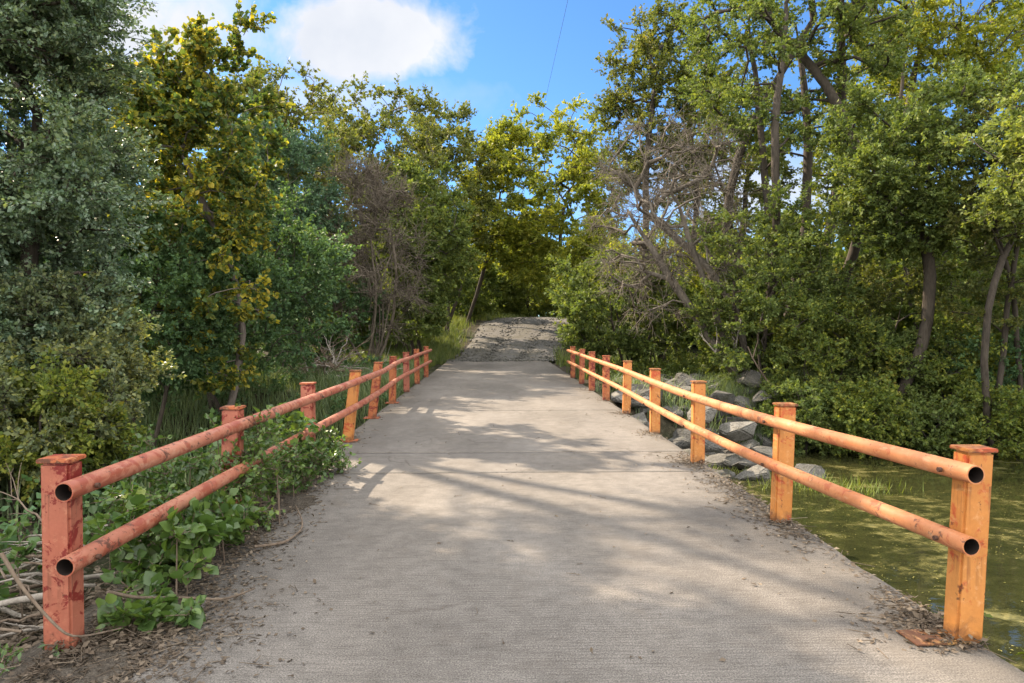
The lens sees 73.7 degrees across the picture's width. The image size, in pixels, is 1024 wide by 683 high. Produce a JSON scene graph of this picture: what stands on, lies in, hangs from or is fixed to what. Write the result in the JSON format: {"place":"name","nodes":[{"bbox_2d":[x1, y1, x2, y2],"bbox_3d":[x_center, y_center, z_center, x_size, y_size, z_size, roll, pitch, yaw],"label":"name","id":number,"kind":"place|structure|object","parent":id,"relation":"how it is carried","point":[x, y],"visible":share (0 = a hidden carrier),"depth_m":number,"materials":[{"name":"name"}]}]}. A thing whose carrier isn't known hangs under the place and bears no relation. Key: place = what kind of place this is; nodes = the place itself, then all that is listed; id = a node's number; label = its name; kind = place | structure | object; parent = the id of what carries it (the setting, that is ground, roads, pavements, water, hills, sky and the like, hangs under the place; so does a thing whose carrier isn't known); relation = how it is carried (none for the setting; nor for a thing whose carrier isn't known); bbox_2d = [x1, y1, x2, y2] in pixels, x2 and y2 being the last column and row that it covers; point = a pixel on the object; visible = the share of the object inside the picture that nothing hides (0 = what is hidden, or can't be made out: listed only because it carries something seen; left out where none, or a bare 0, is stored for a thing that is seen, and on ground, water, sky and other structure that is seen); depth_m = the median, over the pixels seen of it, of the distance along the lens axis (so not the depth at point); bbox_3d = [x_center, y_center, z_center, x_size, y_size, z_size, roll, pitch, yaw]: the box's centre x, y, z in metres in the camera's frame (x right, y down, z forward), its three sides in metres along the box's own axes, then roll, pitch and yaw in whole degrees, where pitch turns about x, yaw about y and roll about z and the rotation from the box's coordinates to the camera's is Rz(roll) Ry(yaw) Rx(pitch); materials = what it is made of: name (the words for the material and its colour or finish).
{"place":"outdoors","nodes":[
{"label":"outdoors","id":0,"kind":"place"},
{"bbox_2d":[430,360,568,374],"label":"approach road","id":1,"kind":"structure","parent":0,"point":[502,367],"depth_m":25.82,"materials":[{"name":"concrete"}]},
{"bbox_2d":[446,317,575,362],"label":"gravel road","id":2,"kind":"structure","parent":0,"point":[515,337],"depth_m":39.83,"materials":[{"name":"grey gravel"}]},
{"bbox_2d":[0,318,1023,658],"bbox_3d":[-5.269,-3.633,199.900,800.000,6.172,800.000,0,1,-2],"label":"ground","id":3,"kind":"structure","parent":0,"point":[668,428],"depth_m":16.58,"materials":[{"name":"soil"}]},
{"bbox_2d":[0,526,41,623],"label":"leafy weed","id":4,"kind":"object","parent":3,"relation":"on","point":[14,553],"visible":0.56,"depth_m":4.17,"materials":[{"name":"green plant"}]},
{"bbox_2d":[0,622,42,639],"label":"dead branch","id":5,"kind":"object","parent":3,"relation":"on","point":[32,628],"visible":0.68,"depth_m":3.81,"materials":[{"name":"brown wood"}]},
{"bbox_2d":[0,637,64,674],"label":"leafy weed","id":6,"kind":"object","parent":3,"relation":"on","point":[3,658],"visible":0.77,"depth_m":3.19,"materials":[{"name":"green plant"}]},
{"bbox_2d":[0,552,121,637],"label":"bent stick","id":7,"kind":"object","parent":3,"relation":"on","point":[20,584],"visible":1,"depth_m":3.17,"materials":[{"name":"brown wood"}]},
{"bbox_2d":[0,347,148,516],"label":"leafy shrub","id":8,"kind":"object","parent":3,"relation":"on","point":[53,387],"visible":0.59,"depth_m":6.64,"materials":[{"name":"green plant"}]},
{"bbox_2d":[0,498,151,664],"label":"ground litter","id":9,"kind":"object","parent":3,"relation":"on","point":[27,609],"visible":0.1,"depth_m":4.25,"materials":[{"name":"brown plant"}]},
{"bbox_2d":[0,572,114,588],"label":"dead branch","id":10,"kind":"object","parent":9,"relation":"on","point":[86,577],"visible":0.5,"depth_m":4.50,"materials":[{"name":"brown wood"}]},
{"bbox_2d":[0,326,152,510],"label":"leafy shrub","id":11,"kind":"object","parent":3,"relation":"on","point":[74,355],"visible":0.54,"depth_m":6.74,"materials":[{"name":"green plant"}]},
{"bbox_2d":[0,0,173,421],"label":"oak tree","id":12,"kind":"object","parent":3,"relation":"on","point":[64,156],"visible":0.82,"depth_m":7.56,"materials":[{"name":"green plant"}]},
{"bbox_2d":[0,261,186,466],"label":"leafy shrub","id":13,"kind":"object","parent":3,"relation":"on","point":[134,368],"visible":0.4,"depth_m":7.53,"materials":[{"name":"green plant"}]},
{"bbox_2d":[5,48,206,294],"bbox_3d":[-11.262,-3.183,18.720,5.312,9.811,4.969,0,1,-2],"label":"cedar elm tree","id":14,"kind":"object","parent":3,"relation":"on","point":[117,114],"visible":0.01,"depth_m":17.89,"materials":[{"name":"green plant"}]},
{"bbox_2d":[0,424,244,569],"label":"leafy weed","id":15,"kind":"object","parent":3,"relation":"on","point":[167,486],"visible":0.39,"depth_m":5.86,"materials":[{"name":"green plant"}]},
{"bbox_2d":[9,202,251,446],"bbox_3d":[-7.593,0.327,13.127,4.642,6.490,4.472,0,1,-2],"label":"cedar elm tree","id":16,"kind":"object","parent":3,"relation":"on","point":[192,279],"visible":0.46,"depth_m":12.80,"materials":[{"name":"green plant"}]},
{"bbox_2d":[95,571,206,635],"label":"broad leaf plant","id":17,"kind":"object","parent":3,"relation":"on","point":[113,611],"visible":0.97,"depth_m":3.60,"materials":[{"name":"green plant"}]},
{"bbox_2d":[0,476,322,682],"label":"dirt drift","id":18,"kind":"object","parent":3,"relation":"on","point":[109,663],"visible":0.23,"depth_m":3.26,"materials":[{"name":"soil"}]},
{"bbox_2d":[83,488,264,598],"bbox_3d":[-2.197,1.301,4.423,0.932,0.770,1.259,0,1,-2],"label":"broad leaf plant","id":19,"kind":"object","parent":3,"relation":"on","point":[207,524],"visible":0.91,"depth_m":4.14,"materials":[{"name":"green plant"}]},
{"bbox_2d":[106,588,254,599],"bbox_3d":[-1.802,1.391,3.803,0.795,0.214,0.118,-1,2,-43],"label":"bent stick","id":20,"kind":"object","parent":3,"relation":"on","point":[119,594],"visible":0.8,"depth_m":3.71,"materials":[{"name":"brown wood"}]},
{"bbox_2d":[83,0,295,456],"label":"maple tree","id":21,"kind":"object","parent":3,"relation":"on","point":[178,116],"visible":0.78,"depth_m":13.20,"materials":[{"name":"green plant"}]},
{"bbox_2d":[0,353,420,583],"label":"undergrowth","id":22,"kind":"object","parent":3,"relation":"on","point":[4,527],"visible":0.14,"depth_m":16.17,"materials":[{"name":"green plant"}]},
{"bbox_2d":[0,358,423,533],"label":"creek grass","id":23,"kind":"structure","parent":3,"relation":"on","point":[322,383],"depth_m":16.91,"materials":[{"name":"green plant"}]},
{"bbox_2d":[177,62,311,361],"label":"elm tree","id":24,"kind":"object","parent":3,"relation":"on","point":[253,84],"visible":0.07,"depth_m":22.81,"materials":[{"name":"green plant"}]},
{"bbox_2d":[129,177,363,414],"bbox_3d":[-6.957,-0.974,16.642,6.621,6.300,6.120,0,1,-2],"label":"cedar elm tree","id":25,"kind":"object","parent":3,"relation":"on","point":[318,277],"visible":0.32,"depth_m":16.25,"materials":[{"name":"green plant"}]},
{"bbox_2d":[206,87,352,367],"bbox_3d":[-7.385,-3.125,21.617,4.561,9.367,4.266,0,1,-2],"label":"juniper tree","id":26,"kind":"object","parent":3,"relation":"on","point":[298,150],"visible":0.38,"depth_m":21.40,"materials":[{"name":"green plant"}]},
{"bbox_2d":[225,57,362,361],"bbox_3d":[-8.770,-4.767,26.656,5.736,12.208,5.772,0,1,-2],"label":"elm tree","id":27,"kind":"object","parent":3,"relation":"on","point":[310,106],"visible":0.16,"depth_m":26.29,"materials":[{"name":"green plant"}]},
{"bbox_2d":[253,241,390,360],"bbox_3d":[-6.930,-1.101,24.735,5.162,5.032,5.560,0,1,-2],"label":"juniper shrub","id":28,"kind":"object","parent":3,"relation":"on","point":[351,297],"visible":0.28,"depth_m":23.82,"materials":[{"name":"green plant"}]},
{"bbox_2d":[277,79,380,343],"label":"elm tree","id":29,"kind":"object","parent":3,"relation":"on","point":[330,98],"visible":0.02,"depth_m":36.25,"materials":[{"name":"green plant"}]},
{"bbox_2d":[312,140,440,365],"bbox_3d":[-5.009,-2.684,23.837,5.019,8.371,4.788,0,1,-2],"label":"bare thicket","id":30,"kind":"object","parent":3,"relation":"on","point":[377,192],"visible":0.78,"depth_m":23.36,"materials":[{"name":"brown plant"}]},
{"bbox_2d":[311,71,464,355],"bbox_3d":[-6.042,-5.884,32.944,7.651,14.328,6.935,0,1,-2],"label":"elm tree","id":31,"kind":"object","parent":3,"relation":"on","point":[370,129],"visible":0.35,"depth_m":32.00,"materials":[{"name":"green plant"}]},
{"bbox_2d":[345,164,454,348],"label":"hackberry tree","id":32,"kind":"object","parent":3,"relation":"on","point":[422,192],"visible":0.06,"depth_m":35.05,"materials":[{"name":"green plant"}]},
{"bbox_2d":[365,273,452,359],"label":"leafy shrub","id":33,"kind":"object","parent":3,"relation":"on","point":[430,323],"visible":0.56,"depth_m":27.44,"materials":[{"name":"green plant"}]},
{"bbox_2d":[358,154,485,358],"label":"hackberry tree","id":34,"kind":"object","parent":3,"relation":"on","point":[451,243],"visible":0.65,"depth_m":28.47,"materials":[{"name":"green plant"}]},
{"bbox_2d":[376,99,506,333],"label":"elm tree","id":35,"kind":"object","parent":3,"relation":"on","point":[466,151],"visible":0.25,"depth_m":41.44,"materials":[{"name":"green plant"}]},
{"bbox_2d":[436,253,505,320],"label":"leafy shrub","id":36,"kind":"object","parent":3,"relation":"on","point":[491,277],"visible":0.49,"depth_m":49.23,"materials":[{"name":"green plant"}]},
{"bbox_2d":[273,313,722,381],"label":"verge grass","id":37,"kind":"structure","parent":3,"relation":"on","point":[441,351],"depth_m":35.26,"materials":[{"name":"green plant"}]},
{"bbox_2d":[466,222,531,316],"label":"leafy shrub","id":38,"kind":"object","parent":3,"relation":"on","point":[522,292],"visible":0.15,"depth_m":56.53,"materials":[{"name":"green plant"}]},
{"bbox_2d":[454,115,568,325],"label":"elm tree","id":39,"kind":"object","parent":3,"relation":"on","point":[499,137],"visible":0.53,"depth_m":44.51,"materials":[{"name":"green plant"}]},
{"bbox_2d":[13,187,1023,366],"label":"background woods","id":40,"kind":"object","parent":3,"relation":"on","point":[905,323],"visible":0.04,"depth_m":26.36,"materials":[{"name":"green plant"}]},
{"bbox_2d":[495,238,557,316],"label":"leafy shrub","id":41,"kind":"object","parent":3,"relation":"on","point":[530,310],"visible":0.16,"depth_m":57.45,"materials":[{"name":"green plant"}]},
{"bbox_2d":[265,306,796,367],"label":"verge undergrowth","id":42,"kind":"object","parent":3,"relation":"on","point":[670,355],"visible":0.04,"depth_m":30.91,"materials":[{"name":"green plant"}]},
{"bbox_2d":[531,251,575,316],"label":"leafy shrub","id":43,"kind":"object","parent":3,"relation":"on","point":[544,309],"visible":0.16,"depth_m":53.90,"materials":[{"name":"green plant"}]},
{"bbox_2d":[487,91,628,325],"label":"elm tree","id":44,"kind":"object","parent":3,"relation":"on","point":[573,172],"visible":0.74,"depth_m":41.46,"materials":[{"name":"green plant"}]},
{"bbox_2d":[129,375,1023,682],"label":"concrete bridge","id":45,"kind":"structure","parent":3,"relation":"on","point":[509,557],"depth_m":4.36,"materials":[{"name":"grey concrete"}]},
{"bbox_2d":[0,389,411,682],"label":"leaf litter","id":46,"kind":"object","parent":45,"relation":"on","point":[121,636],"visible":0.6,"depth_m":3.46,"materials":[{"name":"brown plant"}]},
{"bbox_2d":[36,346,431,650],"bbox_3d":[-2.332,0.825,12.440,0.502,0.996,18.551,0,1,-2],"label":"guardrail","id":47,"kind":"object","parent":45,"relation":"on","point":[67,555],"visible":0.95,"depth_m":3.58,"materials":[{"name":"orange metal"}]},
{"bbox_2d":[199,402,361,531],"bbox_3d":[-2.131,1.570,6.483,0.984,2.224,2.859,0,1,-2],"label":"climbing vine","id":48,"kind":"object","parent":47,"relation":"attached to","point":[298,461],"visible":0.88,"depth_m":5.76,"materials":[{"name":"green plant"}]},
{"bbox_2d":[254,505,302,547],"bbox_3d":[-1.725,1.423,5.280,0.202,0.093,0.862,0,1,2],"label":"bent stick","id":49,"kind":"object","parent":45,"relation":"on","point":[274,544],"visible":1,"depth_m":4.98,"materials":[{"name":"brown wood"}]},
{"bbox_2d":[188,381,870,666],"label":"loose litter","id":50,"kind":"object","parent":45,"relation":"on","point":[591,650],"visible":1,"depth_m":4.10,"materials":[{"name":"brown plant"}]},
{"bbox_2d":[567,346,997,642],"bbox_3d":[2.025,0.829,12.369,0.339,0.991,18.122,0,1,-2],"label":"guardrail","id":51,"kind":"object","parent":45,"relation":"on","point":[967,469],"visible":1,"depth_m":4.10,"materials":[{"name":"orange paint"}]},
{"bbox_2d":[576,387,1016,662],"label":"leaf litter","id":52,"kind":"object","parent":45,"relation":"on","point":[923,615],"visible":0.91,"depth_m":3.97,"materials":[{"name":"brown plant"}]},
{"bbox_2d":[896,628,970,645],"bbox_3d":[2.160,1.511,3.493,0.300,0.008,0.170,0,1,-4],"label":"loose plate","id":53,"kind":"object","parent":45,"relation":"on","point":[918,639],"visible":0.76,"depth_m":3.48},
{"bbox_2d":[552,210,629,339],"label":"leafy shrub","id":54,"kind":"object","parent":3,"relation":"on","point":[580,251],"visible":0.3,"depth_m":37.12,"materials":[{"name":"green plant"}]},
{"bbox_2d":[543,245,707,372],"bbox_3d":[3.753,-0.963,23.013,5.431,4.938,5.564,0,1,-2],"label":"leafy shrub","id":55,"kind":"object","parent":3,"relation":"on","point":[581,292],"visible":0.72,"depth_m":22.41,"materials":[{"name":"green plant"}]},
{"bbox_2d":[590,221,712,366],"bbox_3d":[5.398,-1.655,25.982,5.258,6.098,4.956,0,1,-2],"label":"leafy shrub","id":56,"kind":"object","parent":3,"relation":"on","point":[695,279],"visible":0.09,"depth_m":25.42,"materials":[{"name":"green plant"}]},
{"bbox_2d":[583,0,743,361],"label":"oak tree","id":57,"kind":"object","parent":3,"relation":"on","point":[648,45],"visible":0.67,"depth_m":26.23,"materials":[{"name":"green plant"}]},
{"bbox_2d":[575,101,764,376],"bbox_3d":[4.547,-2.595,19.072,5.544,8.315,5.490,0,1,-2],"label":"dead juniper","id":58,"kind":"object","parent":3,"relation":"on","point":[699,261],"visible":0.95,"depth_m":18.57,"materials":[{"name":"grey wood"}]},
{"bbox_2d":[668,437,690,449],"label":"boulder","id":59,"kind":"object","parent":3,"relation":"on","point":[682,443],"visible":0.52,"depth_m":15.54,"materials":[{"name":"stone"}]},
{"bbox_2d":[675,373,694,386],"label":"boulder","id":60,"kind":"object","parent":3,"relation":"on","point":[680,378],"visible":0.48,"depth_m":17.51,"materials":[{"name":"stone"}]},
{"bbox_2d":[687,406,716,423],"bbox_3d":[4.132,1.573,14.793,0.633,0.427,0.814,-14,-4,33],"label":"boulder","id":61,"kind":"object","parent":3,"relation":"on","point":[710,412],"visible":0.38,"depth_m":14.47,"materials":[{"name":"stone"}]},
{"bbox_2d":[705,439,726,452],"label":"boulder","id":62,"kind":"object","parent":3,"relation":"on","point":[710,446],"visible":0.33,"depth_m":13.28,"materials":[{"name":"stone"}]},
{"bbox_2d":[715,410,725,417],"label":"boulder","id":63,"kind":"object","parent":3,"relation":"on","point":[721,413],"visible":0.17,"depth_m":16.50,"materials":[{"name":"stone"}]},
{"bbox_2d":[709,390,734,403],"bbox_3d":[5.073,1.382,16.381,0.496,0.391,0.695,1,2,39],"label":"boulder","id":64,"kind":"object","parent":63,"relation":"on","point":[726,397],"visible":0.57,"depth_m":16.18,"materials":[{"name":"stone"}]},
{"bbox_2d":[663,61,801,259],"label":"elm tree","id":65,"kind":"object","parent":3,"relation":"on","point":[749,172],"visible":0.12,"depth_m":30.13,"materials":[{"name":"green plant"}]},
{"bbox_2d":[719,421,756,441],"bbox_3d":[4.742,1.934,14.459,0.812,0.482,0.663,-1,2,-34],"label":"boulder","id":66,"kind":"object","parent":3,"relation":"on","point":[737,431],"visible":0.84,"depth_m":14.26,"materials":[{"name":"stone"}]},
{"bbox_2d":[695,304,792,374],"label":"leafy shrub","id":67,"kind":"object","parent":3,"relation":"on","point":[706,353],"visible":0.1,"depth_m":19.43,"materials":[{"name":"green plant"}]},
{"bbox_2d":[733,395,755,410],"bbox_3d":[5.738,1.601,16.873,0.662,0.474,0.774,18,3,-3],"label":"boulder","id":68,"kind":"object","parent":3,"relation":"on","point":[739,398],"visible":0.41,"depth_m":16.71,"materials":[{"name":"stone"}]},
{"bbox_2d":[738,386,755,394],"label":"boulder","id":69,"kind":"object","parent":3,"relation":"on","point":[746,390],"visible":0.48,"depth_m":17.33,"materials":[{"name":"stone"}]},
{"bbox_2d":[731,369,763,389],"bbox_3d":[6.118,0.988,17.624,0.737,0.542,0.768,0,1,-13],"label":"boulder","id":70,"kind":"object","parent":69,"relation":"on","point":[749,377],"visible":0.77,"depth_m":17.42,"materials":[{"name":"stone"}]},
{"bbox_2d":[679,174,875,388],"bbox_3d":[6.685,-1.262,18.136,4.599,5.794,4.348,0,1,-2],"label":"cedar elm tree","id":71,"kind":"object","parent":3,"relation":"on","point":[824,286],"visible":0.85,"depth_m":17.36,"materials":[{"name":"green plant"}]},
{"bbox_2d":[595,368,994,448],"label":"bank grass","id":72,"kind":"structure","parent":3,"relation":"on","point":[729,387],"depth_m":17.18,"materials":[{"name":"green plant"}]},
{"bbox_2d":[669,0,927,370],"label":"oak tree","id":73,"kind":"object","parent":3,"relation":"on","point":[888,55],"visible":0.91,"depth_m":19.19,"materials":[{"name":"green plant"}]},
{"bbox_2d":[595,350,1009,454],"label":"bank undergrowth","id":74,"kind":"object","parent":3,"relation":"on","point":[689,368],"visible":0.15,"depth_m":21.64,"materials":[{"name":"green plant"}]},
{"bbox_2d":[747,373,859,454],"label":"leafy shrub","id":75,"kind":"object","parent":3,"relation":"on","point":[814,400],"visible":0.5,"depth_m":15.55,"materials":[{"name":"green plant"}]},
{"bbox_2d":[755,289,910,409],"bbox_3d":[7.852,0.357,17.311,3.695,3.620,3.583,0,1,-2],"label":"leafy shrub","id":76,"kind":"object","parent":3,"relation":"on","point":[813,313],"visible":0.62,"depth_m":16.52,"materials":[{"name":"green plant"}]},
{"bbox_2d":[798,370,926,458],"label":"leafy shrub","id":77,"kind":"object","parent":3,"relation":"on","point":[870,421],"visible":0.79,"depth_m":15.15,"materials":[{"name":"green plant"}]},
{"bbox_2d":[792,69,935,252],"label":"elm tree","id":78,"kind":"object","parent":3,"relation":"on","point":[818,156],"visible":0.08,"depth_m":30.34,"materials":[{"name":"green plant"}]},
{"bbox_2d":[796,250,978,367],"bbox_3d":[10.720,-0.477,19.351,4.871,4.346,4.882,0,1,-2],"label":"leafy shrub","id":79,"kind":"object","parent":3,"relation":"on","point":[868,273],"visible":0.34,"depth_m":18.26,"materials":[{"name":"green plant"}]},
{"bbox_2d":[829,313,947,427],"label":"leafy shrub","id":80,"kind":"object","parent":3,"relation":"on","point":[908,337],"visible":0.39,"depth_m":16.76,"materials":[{"name":"green plant"}]},
{"bbox_2d":[799,54,1023,404],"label":"oak tree","id":81,"kind":"object","parent":3,"relation":"on","point":[883,189],"visible":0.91,"depth_m":15.59,"materials":[{"name":"green plant"}]},
{"bbox_2d":[829,0,1023,359],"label":"elm tree","id":82,"kind":"object","parent":3,"relation":"on","point":[967,46],"visible":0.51,"depth_m":23.15,"materials":[{"name":"green plant"}]},
{"bbox_2d":[874,383,987,455],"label":"leafy shrub","id":83,"kind":"object","parent":3,"relation":"on","point":[926,442],"visible":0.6,"depth_m":15.32,"materials":[{"name":"green plant"}]},
{"bbox_2d":[872,310,1023,405],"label":"leafy shrub","id":84,"kind":"object","parent":3,"relation":"on","point":[941,323],"visible":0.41,"depth_m":16.25,"materials":[{"name":"green plant"}]},
{"bbox_2d":[898,222,1023,337],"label":"leafy shrub","id":85,"kind":"object","parent":3,"relation":"on","point":[943,278],"visible":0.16,"depth_m":18.77,"materials":[{"name":"green plant"}]},
{"bbox_2d":[912,69,1023,454],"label":"cedar elm tree","id":86,"kind":"object","parent":3,"relation":"on","point":[999,262],"visible":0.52,"depth_m":15.46,"materials":[{"name":"green plant"}]},
{"bbox_2d":[924,377,1023,458],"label":"leafy shrub","id":87,"kind":"object","parent":3,"relation":"on","point":[1007,419],"visible":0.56,"depth_m":15.00,"materials":[{"name":"green plant"}]},
{"bbox_2d":[925,315,1023,434],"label":"leafy shrub","id":88,"kind":"object","parent":3,"relation":"on","point":[1007,381],"visible":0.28,"depth_m":16.04,"materials":[{"name":"green plant"}]},
{"bbox_2d":[937,87,1023,238],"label":"hackberry tree","id":89,"kind":"object","parent":3,"relation":"on","point":[991,203],"visible":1,"depth_m":12.13,"materials":[{"name":"green plant"}]},
{"bbox_2d":[0,0,1023,315],"label":"sky","id":90,"kind":"structure","parent":0,"point":[490,54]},
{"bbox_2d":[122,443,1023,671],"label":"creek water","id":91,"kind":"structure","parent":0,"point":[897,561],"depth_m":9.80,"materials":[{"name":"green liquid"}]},
{"bbox_2d":[704,453,740,466],"bbox_3d":[4.353,2.627,14.450,0.940,0.467,0.642,-1,1,-28],"label":"boulder","id":92,"kind":"object","parent":91,"relation":"in","point":[716,459],"visible":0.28,"depth_m":14.40,"materials":[{"name":"stone"}]},
{"bbox_2d":[730,458,756,468],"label":"boulder","id":93,"kind":"object","parent":91,"relation":"in","point":[744,463],"visible":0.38,"depth_m":13.84,"materials":[{"name":"stone"}]},
{"bbox_2d":[735,470,760,479],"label":"boulder","id":94,"kind":"object","parent":91,"relation":"in","point":[742,475],"visible":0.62,"depth_m":12.99,"materials":[{"name":"stone"}]},
{"bbox_2d":[746,464,770,478],"bbox_3d":[4.850,2.608,13.414,0.522,0.375,0.667,0,1,-20],"label":"boulder","id":95,"kind":"object","parent":91,"relation":"in","point":[764,472],"visible":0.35,"depth_m":13.21,"materials":[{"name":"stone"}]},
{"bbox_2d":[794,463,825,477],"bbox_3d":[5.871,2.610,13.354,0.579,0.363,0.762,4,20,-6],"label":"boulder","id":96,"kind":"object","parent":91,"relation":"in","point":[812,468],"visible":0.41,"depth_m":13.30,"materials":[{"name":"stone"}]},
{"bbox_2d":[708,461,923,496],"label":"water weeds","id":97,"kind":"object","parent":91,"relation":"on","point":[855,484],"visible":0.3,"depth_m":12.33,"materials":[{"name":"green plant"}]},
{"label":"dead branch","id":98,"kind":"object","parent":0,"visible":0},
{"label":"dead branch","id":99,"kind":"object","parent":98,"relation":"on","visible":0},
{"bbox_2d":[0,592,42,606],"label":"dead branch","id":100,"kind":"object","parent":99,"relation":"on","point":[21,599],"visible":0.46,"depth_m":3.94,"materials":[{"name":"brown wood"}]},
{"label":"dead branch","id":101,"kind":"object","parent":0,"visible":0},
{"bbox_2d":[20,534,41,536],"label":"dead branch","id":102,"kind":"object","parent":101,"relation":"on","point":[32,535],"visible":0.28,"depth_m":4.75,"materials":[{"name":"grey wood"}]},
{"bbox_2d":[0,462,41,521],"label":"dead branch","id":103,"kind":"object","parent":102,"relation":"on","point":[26,509],"visible":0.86,"depth_m":5.04,"materials":[{"name":"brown wood"}]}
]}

